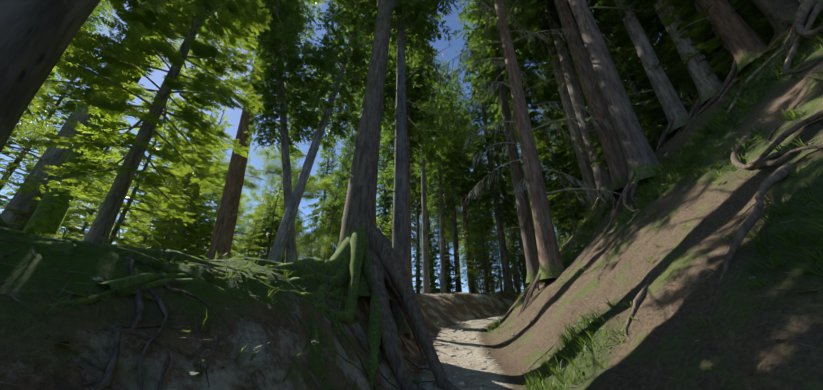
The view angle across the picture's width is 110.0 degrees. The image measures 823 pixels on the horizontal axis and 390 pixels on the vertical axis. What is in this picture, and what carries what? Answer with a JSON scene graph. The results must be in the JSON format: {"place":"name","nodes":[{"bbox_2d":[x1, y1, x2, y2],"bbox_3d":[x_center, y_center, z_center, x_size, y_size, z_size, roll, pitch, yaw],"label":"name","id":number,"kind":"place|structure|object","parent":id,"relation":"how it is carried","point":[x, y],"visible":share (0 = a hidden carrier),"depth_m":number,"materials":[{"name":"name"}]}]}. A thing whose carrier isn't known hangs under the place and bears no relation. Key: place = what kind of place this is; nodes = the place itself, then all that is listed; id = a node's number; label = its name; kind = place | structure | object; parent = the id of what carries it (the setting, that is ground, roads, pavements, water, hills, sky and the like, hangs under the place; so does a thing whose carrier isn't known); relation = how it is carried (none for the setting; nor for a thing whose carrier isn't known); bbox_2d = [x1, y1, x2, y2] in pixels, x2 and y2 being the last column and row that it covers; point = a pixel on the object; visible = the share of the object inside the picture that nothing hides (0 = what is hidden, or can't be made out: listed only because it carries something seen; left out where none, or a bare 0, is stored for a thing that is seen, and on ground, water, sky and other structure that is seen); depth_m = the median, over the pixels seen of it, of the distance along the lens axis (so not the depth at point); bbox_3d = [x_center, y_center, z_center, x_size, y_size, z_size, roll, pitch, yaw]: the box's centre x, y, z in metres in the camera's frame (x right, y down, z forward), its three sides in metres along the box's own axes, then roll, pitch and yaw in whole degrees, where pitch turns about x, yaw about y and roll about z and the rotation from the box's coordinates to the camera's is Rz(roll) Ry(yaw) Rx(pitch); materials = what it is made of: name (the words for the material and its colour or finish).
{"place":"outdoors","nodes":[
{"label":"outdoors","id":0,"kind":"place"},
{"bbox_2d":[0,0,665,292],"label":"sky","id":1,"kind":"structure","parent":0,"point":[457,44],"materials":[{"name":"blue"}]},
{"bbox_2d":[383,204,392,244],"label":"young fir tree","id":2,"kind":"object","parent":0,"point":[390,227],"visible":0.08,"depth_m":25.13,"materials":[{"name":"green plant"}]},
{"bbox_2d":[0,16,822,389],"bbox_3d":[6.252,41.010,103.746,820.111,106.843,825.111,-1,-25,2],"label":"ground","id":3,"kind":"structure","parent":0,"point":[720,364],"depth_m":3.06,"materials":[{"name":"brown soil"}]},
{"bbox_2d":[6,147,84,236],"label":"young fir tree","id":4,"kind":"object","parent":3,"relation":"on","point":[26,214],"visible":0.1,"depth_m":7.69,"materials":[{"name":"green plant"}]},
{"bbox_2d":[0,47,100,214],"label":"fir tree","id":5,"kind":"object","parent":3,"relation":"on","point":[12,168],"visible":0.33,"depth_m":15.20,"materials":[{"name":"green plant"}]},
{"bbox_2d":[0,0,100,152],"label":"spruce tree","id":6,"kind":"object","parent":3,"relation":"on","point":[37,37],"visible":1,"depth_m":2.06,"materials":[{"name":"brown plant"}]},
{"bbox_2d":[0,126,122,239],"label":"fir tree","id":7,"kind":"object","parent":3,"relation":"on","point":[71,229],"visible":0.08,"depth_m":11.31,"materials":[{"name":"green plant"}]},
{"bbox_2d":[13,0,112,151],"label":"spruce tree","id":8,"kind":"object","parent":3,"relation":"on","point":[90,20],"visible":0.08,"depth_m":24.85,"materials":[{"name":"green plant"}]},
{"bbox_2d":[0,110,134,219],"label":"young beech tree","id":9,"kind":"object","parent":3,"relation":"on","point":[32,132],"visible":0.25,"depth_m":9.17,"materials":[{"name":"green plant"}]},
{"bbox_2d":[41,0,110,95],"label":"spruce tree","id":10,"kind":"object","parent":3,"relation":"on","point":[86,25],"visible":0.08,"depth_m":14.70,"materials":[{"name":"green plant"}]},
{"bbox_2d":[60,149,121,233],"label":"young fir tree","id":11,"kind":"object","parent":3,"relation":"on","point":[87,223],"visible":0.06,"depth_m":12.19,"materials":[{"name":"green plant"}]},
{"bbox_2d":[23,16,174,236],"bbox_3d":[-5.126,-8.760,10.990,9.478,24.423,9.409,16,-30,-30],"label":"mossy leaning tree","id":12,"kind":"object","parent":3,"relation":"on","point":[51,210],"visible":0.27,"depth_m":5.23,"materials":[{"name":"green plant"}]},
{"bbox_2d":[41,90,185,248],"bbox_3d":[-5.339,-0.384,5.734,1.776,4.471,1.622,13,-28,-25],"label":"young fir tree","id":13,"kind":"object","parent":3,"relation":"on","point":[128,206],"visible":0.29,"depth_m":5.38,"materials":[{"name":"green plant"}]},
{"bbox_2d":[0,0,232,230],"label":"spruce tree","id":14,"kind":"object","parent":3,"relation":"on","point":[50,156],"visible":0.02,"depth_m":8.08,"materials":[{"name":"grey plant"}]},
{"bbox_2d":[49,0,191,87],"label":"young fir tree","id":15,"kind":"object","parent":3,"relation":"on","point":[161,20],"visible":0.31,"depth_m":3.48,"materials":[{"name":"green plant"}]},
{"bbox_2d":[83,126,183,246],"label":"fir tree","id":16,"kind":"object","parent":3,"relation":"on","point":[145,193],"visible":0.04,"depth_m":20.69,"materials":[{"name":"green plant"}]},
{"bbox_2d":[10,0,271,244],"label":"young fir tree","id":17,"kind":"object","parent":3,"relation":"on","point":[207,84],"visible":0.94,"depth_m":3.51,"materials":[{"name":"green plant"}]},
{"bbox_2d":[114,153,187,250],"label":"young fir tree","id":18,"kind":"object","parent":3,"relation":"on","point":[144,239],"visible":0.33,"depth_m":8.19,"materials":[{"name":"green plant"}]},
{"bbox_2d":[113,104,222,257],"bbox_3d":[-9.932,-0.382,12.698,3.546,10.378,3.408,6,-26,-11],"label":"young fir tree","id":19,"kind":"object","parent":3,"relation":"on","point":[192,186],"visible":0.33,"depth_m":12.45,"materials":[{"name":"green plant"}]},
{"bbox_2d":[138,169,210,254],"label":"young spruce tree","id":20,"kind":"object","parent":3,"relation":"on","point":[177,223],"visible":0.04,"depth_m":15.81,"materials":[{"name":"green plant"}]},
{"bbox_2d":[117,106,233,256],"bbox_3d":[-10.512,-0.058,13.943,3.997,11.016,4.376,-8,-27,17],"label":"fir tree","id":21,"kind":"object","parent":3,"relation":"on","point":[222,183],"visible":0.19,"depth_m":13.83,"materials":[{"name":"green plant"}]},
{"bbox_2d":[174,171,222,258],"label":"young spruce tree","id":22,"kind":"object","parent":3,"relation":"on","point":[199,238],"visible":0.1,"depth_m":14.27,"materials":[{"name":"green plant"}]},
{"bbox_2d":[180,185,237,260],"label":"young fir tree","id":23,"kind":"object","parent":3,"relation":"on","point":[198,249],"visible":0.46,"depth_m":10.26,"materials":[{"name":"green plant"}]},
{"bbox_2d":[180,154,264,256],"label":"beech tree","id":24,"kind":"object","parent":3,"relation":"on","point":[252,172],"visible":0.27,"depth_m":28.48,"materials":[{"name":"green plant"}]},
{"bbox_2d":[199,193,248,257],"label":"young fir tree","id":25,"kind":"object","parent":3,"relation":"on","point":[235,248],"visible":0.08,"depth_m":16.62,"materials":[{"name":"green plant"}]},
{"bbox_2d":[192,215,264,257],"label":"beech tree","id":26,"kind":"object","parent":3,"relation":"on","point":[240,228],"visible":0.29,"depth_m":27.36,"materials":[{"name":"green plant"}]},
{"bbox_2d":[205,190,278,248],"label":"beech tree","id":27,"kind":"object","parent":3,"relation":"on","point":[254,194],"visible":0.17,"depth_m":42.95,"materials":[{"name":"green plant"}]},
{"bbox_2d":[233,207,264,257],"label":"young fir tree","id":28,"kind":"object","parent":3,"relation":"on","point":[249,251],"visible":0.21,"depth_m":13.00,"materials":[{"name":"green plant"}]},
{"bbox_2d":[240,180,279,258],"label":"young fir tree","id":29,"kind":"object","parent":3,"relation":"on","point":[254,220],"visible":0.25,"depth_m":18.71,"materials":[{"name":"green plant"}]},
{"bbox_2d":[238,182,285,262],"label":"young spruce tree","id":30,"kind":"object","parent":3,"relation":"on","point":[270,229],"visible":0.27,"depth_m":16.93,"materials":[{"name":"green plant"}]},
{"bbox_2d":[207,0,324,260],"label":"spruce tree","id":31,"kind":"object","parent":3,"relation":"on","point":[223,234],"visible":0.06,"depth_m":10.32,"materials":[{"name":"brown plant"}]},
{"bbox_2d":[229,0,332,262],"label":"tree","id":32,"kind":"object","parent":3,"relation":"on","point":[273,93],"visible":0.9,"depth_m":9.20,"materials":[{"name":"green plant"}]},
{"bbox_2d":[242,145,336,220],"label":"beech tree","id":33,"kind":"object","parent":3,"relation":"on","point":[311,181],"visible":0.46,"depth_m":31.33,"materials":[{"name":"green plant"}]},
{"bbox_2d":[252,208,339,259],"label":"beech tree","id":34,"kind":"object","parent":3,"relation":"on","point":[298,217],"visible":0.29,"depth_m":27.61,"materials":[{"name":"green plant"}]},
{"bbox_2d":[302,230,319,258],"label":"young spruce tree","id":35,"kind":"object","parent":3,"relation":"on","point":[308,251],"visible":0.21,"depth_m":20.83,"materials":[{"name":"green plant"}]},
{"bbox_2d":[295,219,332,261],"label":"beech tree","id":36,"kind":"object","parent":3,"relation":"on","point":[325,242],"visible":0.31,"depth_m":29.16,"materials":[{"name":"green plant"}]},
{"bbox_2d":[296,225,331,259],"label":"beech tree","id":37,"kind":"object","parent":3,"relation":"on","point":[307,245],"visible":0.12,"depth_m":47.05,"materials":[{"name":"green plant"}]},
{"bbox_2d":[256,0,376,262],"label":"leaning tree","id":38,"kind":"object","parent":3,"relation":"on","point":[359,39],"visible":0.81,"depth_m":9.86,"materials":[{"name":"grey plant"}]},
{"bbox_2d":[302,124,338,258],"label":"spruce tree","id":39,"kind":"object","parent":3,"relation":"on","point":[315,218],"visible":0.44,"depth_m":48.93,"materials":[{"name":"green plant"}]},
{"bbox_2d":[311,142,351,260],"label":"spruce tree","id":40,"kind":"object","parent":3,"relation":"on","point":[330,209],"visible":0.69,"depth_m":37.35,"materials":[{"name":"green plant"}]},
{"bbox_2d":[320,106,356,243],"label":"spruce tree","id":41,"kind":"object","parent":3,"relation":"on","point":[350,148],"visible":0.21,"depth_m":43.55,"materials":[{"name":"green plant"}]},
{"bbox_2d":[333,132,356,229],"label":"spruce tree","id":42,"kind":"object","parent":3,"relation":"on","point":[342,199],"visible":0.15,"depth_m":34.56,"materials":[{"name":"green plant"}]},
{"bbox_2d":[339,25,412,224],"bbox_3d":[-2.025,-6.278,16.936,4.117,22.881,4.165,13,-28,-25],"label":"tree","id":43,"kind":"object","parent":3,"relation":"on","point":[390,90],"visible":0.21,"depth_m":16.56,"materials":[{"name":"green plant"}]},
{"bbox_2d":[376,130,392,232],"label":"spruce tree","id":44,"kind":"object","parent":3,"relation":"on","point":[381,165],"visible":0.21,"depth_m":44.68,"materials":[{"name":"green plant"}]},
{"bbox_2d":[376,147,413,243],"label":"spruce tree","id":45,"kind":"object","parent":3,"relation":"on","point":[384,200],"visible":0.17,"depth_m":34.32,"materials":[{"name":"green plant"}]},
{"bbox_2d":[304,0,487,301],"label":"tree","id":46,"kind":"object","parent":3,"relation":"on","point":[360,208],"visible":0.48,"depth_m":8.54,"materials":[{"name":"brown plant"}]},
{"bbox_2d":[343,0,460,332],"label":"thin tree","id":47,"kind":"object","parent":3,"relation":"on","point":[417,12],"visible":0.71,"depth_m":10.61,"materials":[{"name":"grey plant"}]},
{"bbox_2d":[377,61,431,241],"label":"tree","id":48,"kind":"object","parent":3,"relation":"on","point":[389,157],"visible":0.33,"depth_m":18.07,"materials":[{"name":"green plant"}]},
{"bbox_2d":[0,0,822,389],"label":"roots","id":49,"kind":"object","parent":3,"relation":"on","point":[378,262],"visible":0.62,"depth_m":4.52,"materials":[{"name":"green plant"}]},
{"bbox_2d":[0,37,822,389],"bbox_3d":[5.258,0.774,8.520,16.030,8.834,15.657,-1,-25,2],"label":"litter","id":50,"kind":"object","parent":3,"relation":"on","point":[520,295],"visible":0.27,"depth_m":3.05,"materials":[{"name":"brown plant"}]},
{"bbox_2d":[2,6,822,389],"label":"grass and herbs","id":51,"kind":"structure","parent":3,"relation":"on","point":[646,186],"depth_m":4.57,"materials":[{"name":"green plant"}]},
{"bbox_2d":[410,169,421,263],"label":"spruce tree","id":52,"kind":"object","parent":3,"relation":"on","point":[413,219],"visible":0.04,"depth_m":48.03,"materials":[{"name":"green plant"}]},
{"bbox_2d":[411,212,422,291],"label":"fir tree","id":53,"kind":"object","parent":3,"relation":"on","point":[413,276],"visible":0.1,"depth_m":37.21,"materials":[{"name":"green plant"}]},
{"bbox_2d":[380,0,454,285],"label":"tree","id":54,"kind":"object","parent":3,"relation":"on","point":[418,92],"visible":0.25,"depth_m":18.90,"materials":[{"name":"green plant"}]},
{"bbox_2d":[410,124,436,293],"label":"spruce tree","id":55,"kind":"object","parent":3,"relation":"on","point":[414,198],"visible":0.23,"depth_m":28.79,"materials":[{"name":"green plant"}]},
{"bbox_2d":[93,276,755,389],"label":"stones","id":56,"kind":"object","parent":3,"relation":"on","point":[455,371],"visible":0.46,"depth_m":5.64,"materials":[{"name":"grey stone"}]},
{"bbox_2d":[412,220,437,293],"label":"young fir tree","id":57,"kind":"object","parent":3,"relation":"on","point":[420,274],"visible":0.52,"depth_m":25.90,"materials":[{"name":"green plant"}]},
{"bbox_2d":[412,129,443,293],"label":"spruce tree","id":58,"kind":"object","parent":3,"relation":"on","point":[429,236],"visible":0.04,"depth_m":32.80,"materials":[{"name":"green plant"}]},
{"bbox_2d":[410,58,451,293],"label":"tree","id":59,"kind":"object","parent":3,"relation":"on","point":[430,158],"visible":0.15,"depth_m":21.46,"materials":[{"name":"green plant"}]},
{"bbox_2d":[411,62,468,293],"bbox_3d":[2.392,-3.917,26.085,4.865,25.470,5.294,14,-29,-28],"label":"tree","id":60,"kind":"object","parent":3,"relation":"on","point":[441,186],"visible":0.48,"depth_m":24.36,"materials":[{"name":"green plant"}]},
{"bbox_2d":[422,210,463,293],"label":"young spruce tree","id":61,"kind":"object","parent":3,"relation":"on","point":[450,279],"visible":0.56,"depth_m":23.65,"materials":[{"name":"green plant"}]},
{"bbox_2d":[430,183,459,283],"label":"spruce tree","id":62,"kind":"object","parent":3,"relation":"on","point":[444,226],"visible":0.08,"depth_m":42.97,"materials":[{"name":"green plant"}]},
{"bbox_2d":[433,55,469,292],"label":"tree","id":63,"kind":"object","parent":3,"relation":"on","point":[455,234],"visible":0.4,"depth_m":28.78,"materials":[{"name":"green plant"}]},
{"bbox_2d":[443,66,483,293],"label":"tree","id":64,"kind":"object","parent":3,"relation":"on","point":[461,190],"visible":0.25,"depth_m":29.83,"materials":[{"name":"green plant"}]},
{"bbox_2d":[443,210,491,250],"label":"young beech tree","id":65,"kind":"object","parent":3,"relation":"on","point":[449,233],"visible":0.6,"depth_m":29.45,"materials":[{"name":"green plant"}]},
{"bbox_2d":[456,214,480,293],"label":"young fir tree","id":66,"kind":"object","parent":3,"relation":"on","point":[468,272],"visible":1,"depth_m":20.23,"materials":[{"name":"green plant"}]},
{"bbox_2d":[456,159,486,292],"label":"spruce tree","id":67,"kind":"object","parent":3,"relation":"on","point":[470,236],"visible":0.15,"depth_m":35.72,"materials":[{"name":"green plant"}]},
{"bbox_2d":[458,96,497,292],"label":"tree","id":68,"kind":"object","parent":3,"relation":"on","point":[470,205],"visible":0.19,"depth_m":30.12,"materials":[{"name":"green plant"}]},
{"bbox_2d":[469,194,502,292],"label":"young fir tree","id":69,"kind":"object","parent":3,"relation":"on","point":[481,252],"visible":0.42,"depth_m":24.69,"materials":[{"name":"green plant"}]},
{"bbox_2d":[471,218,502,292],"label":"young fir tree","id":70,"kind":"object","parent":3,"relation":"on","point":[484,264],"visible":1,"depth_m":22.16,"materials":[{"name":"green plant"}]},
{"bbox_2d":[460,21,523,293],"bbox_3d":[6.787,-6.696,27.228,5.486,30.500,5.444,2,-25,-3],"label":"tree","id":71,"kind":"object","parent":3,"relation":"on","point":[493,194],"visible":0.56,"depth_m":24.47,"materials":[{"name":"green plant"}]},
{"bbox_2d":[453,0,538,284],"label":"tree","id":72,"kind":"object","parent":3,"relation":"on","point":[528,237],"visible":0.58,"depth_m":18.73,"materials":[{"name":"brown plant"}]},
{"bbox_2d":[487,216,521,292],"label":"young fir tree","id":73,"kind":"object","parent":3,"relation":"on","point":[499,266],"visible":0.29,"depth_m":27.42,"materials":[{"name":"green plant"}]},
{"bbox_2d":[483,109,530,291],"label":"spruce tree","id":74,"kind":"object","parent":3,"relation":"on","point":[508,178],"visible":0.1,"depth_m":33.44,"materials":[{"name":"green plant"}]},
{"bbox_2d":[497,208,527,291],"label":"young fir tree","id":75,"kind":"object","parent":3,"relation":"on","point":[517,272],"visible":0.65,"depth_m":22.89,"materials":[{"name":"green plant"}]},
{"bbox_2d":[495,104,529,211],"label":"spruce tree","id":76,"kind":"object","parent":3,"relation":"on","point":[521,166],"visible":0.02,"depth_m":37.43,"materials":[{"name":"green plant"}]},
{"bbox_2d":[504,208,526,289],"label":"young fir tree","id":77,"kind":"object","parent":3,"relation":"on","point":[517,256],"visible":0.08,"depth_m":29.41,"materials":[{"name":"green plant"}]},
{"bbox_2d":[504,181,527,288],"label":"young fir tree","id":78,"kind":"object","parent":3,"relation":"on","point":[517,232],"visible":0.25,"depth_m":27.97,"materials":[{"name":"green plant"}]},
{"bbox_2d":[469,0,563,179],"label":"tree","id":79,"kind":"object","parent":3,"relation":"on","point":[533,114],"visible":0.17,"depth_m":21.46,"materials":[{"name":"green plant"}]},
{"bbox_2d":[434,0,620,282],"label":"tree","id":80,"kind":"object","parent":3,"relation":"on","point":[551,264],"visible":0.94,"depth_m":10.60,"materials":[{"name":"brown plant"}]},
{"bbox_2d":[486,69,573,158],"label":"young beech tree","id":81,"kind":"object","parent":3,"relation":"on","point":[545,79],"visible":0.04,"depth_m":25.54,"materials":[{"name":"green plant"}]},
{"bbox_2d":[516,107,581,212],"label":"beech tree","id":82,"kind":"object","parent":3,"relation":"on","point":[540,159],"visible":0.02,"depth_m":31.10,"materials":[{"name":"green plant"}]},
{"bbox_2d":[506,0,599,212],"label":"tree","id":83,"kind":"object","parent":3,"relation":"on","point":[587,173],"visible":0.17,"depth_m":14.60,"materials":[{"name":"grey plant"}]},
{"bbox_2d":[502,0,611,200],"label":"tree","id":84,"kind":"object","parent":3,"relation":"on","point":[602,176],"visible":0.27,"depth_m":14.30,"materials":[{"name":"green plant"}]},
{"bbox_2d":[530,46,597,153],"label":"spruce tree","id":85,"kind":"object","parent":3,"relation":"on","point":[556,98],"visible":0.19,"depth_m":21.89,"materials":[{"name":"green plant"}]},
{"bbox_2d":[533,105,598,239],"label":"young tree","id":86,"kind":"object","parent":3,"relation":"on","point":[571,211],"visible":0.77,"depth_m":14.14,"materials":[{"name":"green plant"}]},
{"bbox_2d":[506,0,650,196],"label":"tree","id":87,"kind":"object","parent":3,"relation":"on","point":[607,137],"visible":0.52,"depth_m":10.66,"materials":[{"name":"brown plant"}]},
{"bbox_2d":[558,108,603,211],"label":"young tree","id":88,"kind":"object","parent":3,"relation":"on","point":[574,169],"visible":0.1,"depth_m":14.58,"materials":[{"name":"green plant"}]},
{"bbox_2d":[514,0,654,112],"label":"tree","id":89,"kind":"object","parent":3,"relation":"on","point":[597,11],"visible":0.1,"depth_m":16.30,"materials":[{"name":"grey plant"}]},
{"bbox_2d":[515,0,668,190],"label":"tree","id":90,"kind":"object","parent":3,"relation":"on","point":[639,155],"visible":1,"depth_m":8.89,"materials":[{"name":"brown plant"}]},
{"bbox_2d":[552,30,674,103],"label":"young beech tree","id":91,"kind":"object","parent":3,"relation":"on","point":[648,36],"depth_m":15.94,"materials":[{"name":"green plant"}]},
{"bbox_2d":[549,0,691,136],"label":"tree","id":92,"kind":"object","parent":3,"relation":"on","point":[673,107],"visible":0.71,"depth_m":10.51,"materials":[{"name":"grey plant"}]},
{"bbox_2d":[582,52,665,169],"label":"young tree","id":93,"kind":"object","parent":3,"relation":"on","point":[594,132],"visible":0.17,"depth_m":11.34,"materials":[{"name":"green plant"}]},
{"bbox_2d":[569,0,695,106],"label":"beech tree","id":94,"kind":"object","parent":3,"relation":"on","point":[609,3],"visible":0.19,"depth_m":13.97,"materials":[{"name":"green plant"}]},
{"bbox_2d":[591,0,692,117],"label":"spruce tree","id":95,"kind":"object","parent":3,"relation":"on","point":[682,102],"depth_m":20.40,"materials":[{"name":"green plant"}]},
{"bbox_2d":[591,12,694,151],"bbox_3d":[9.365,-5.511,12.616,3.477,8.646,3.344,18,-31,-32],"label":"young tree","id":96,"kind":"object","parent":3,"relation":"on","point":[628,65],"visible":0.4,"depth_m":11.70,"materials":[{"name":"green plant"}]},
{"bbox_2d":[629,65,670,151],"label":"young fir tree","id":97,"kind":"object","parent":3,"relation":"on","point":[661,120],"visible":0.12,"depth_m":11.86,"materials":[{"name":"green plant"}]},
{"bbox_2d":[585,0,722,107],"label":"tree","id":98,"kind":"object","parent":3,"relation":"on","point":[708,87],"visible":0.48,"depth_m":10.21,"materials":[{"name":"grey plant"}]},
{"bbox_2d":[655,33,733,108],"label":"young fir tree","id":99,"kind":"object","parent":3,"relation":"on","point":[696,94],"depth_m":12.61,"materials":[{"name":"green plant"}]},
{"bbox_2d":[652,5,746,92],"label":"young tree","id":100,"kind":"object","parent":3,"relation":"on","point":[676,57],"visible":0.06,"depth_m":11.05,"materials":[{"name":"green plant"}]},
{"bbox_2d":[631,0,773,83],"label":"young fir tree","id":101,"kind":"object","parent":3,"relation":"on","point":[669,44],"visible":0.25,"depth_m":10.70,"materials":[{"name":"green plant"}]},
{"bbox_2d":[663,0,771,85],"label":"young tree","id":102,"kind":"object","parent":3,"relation":"on","point":[709,45],"visible":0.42,"depth_m":9.35,"materials":[{"name":"green plant"}]},
{"bbox_2d":[678,0,767,74],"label":"tree","id":103,"kind":"object","parent":3,"relation":"on","point":[741,38],"visible":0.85,"depth_m":8.26,"materials":[{"name":"brown plant"}]},
{"bbox_2d":[751,0,800,35],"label":"tree","id":104,"kind":"object","parent":3,"relation":"on","point":[781,10],"visible":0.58,"depth_m":7.88,"materials":[{"name":"grey plant"}]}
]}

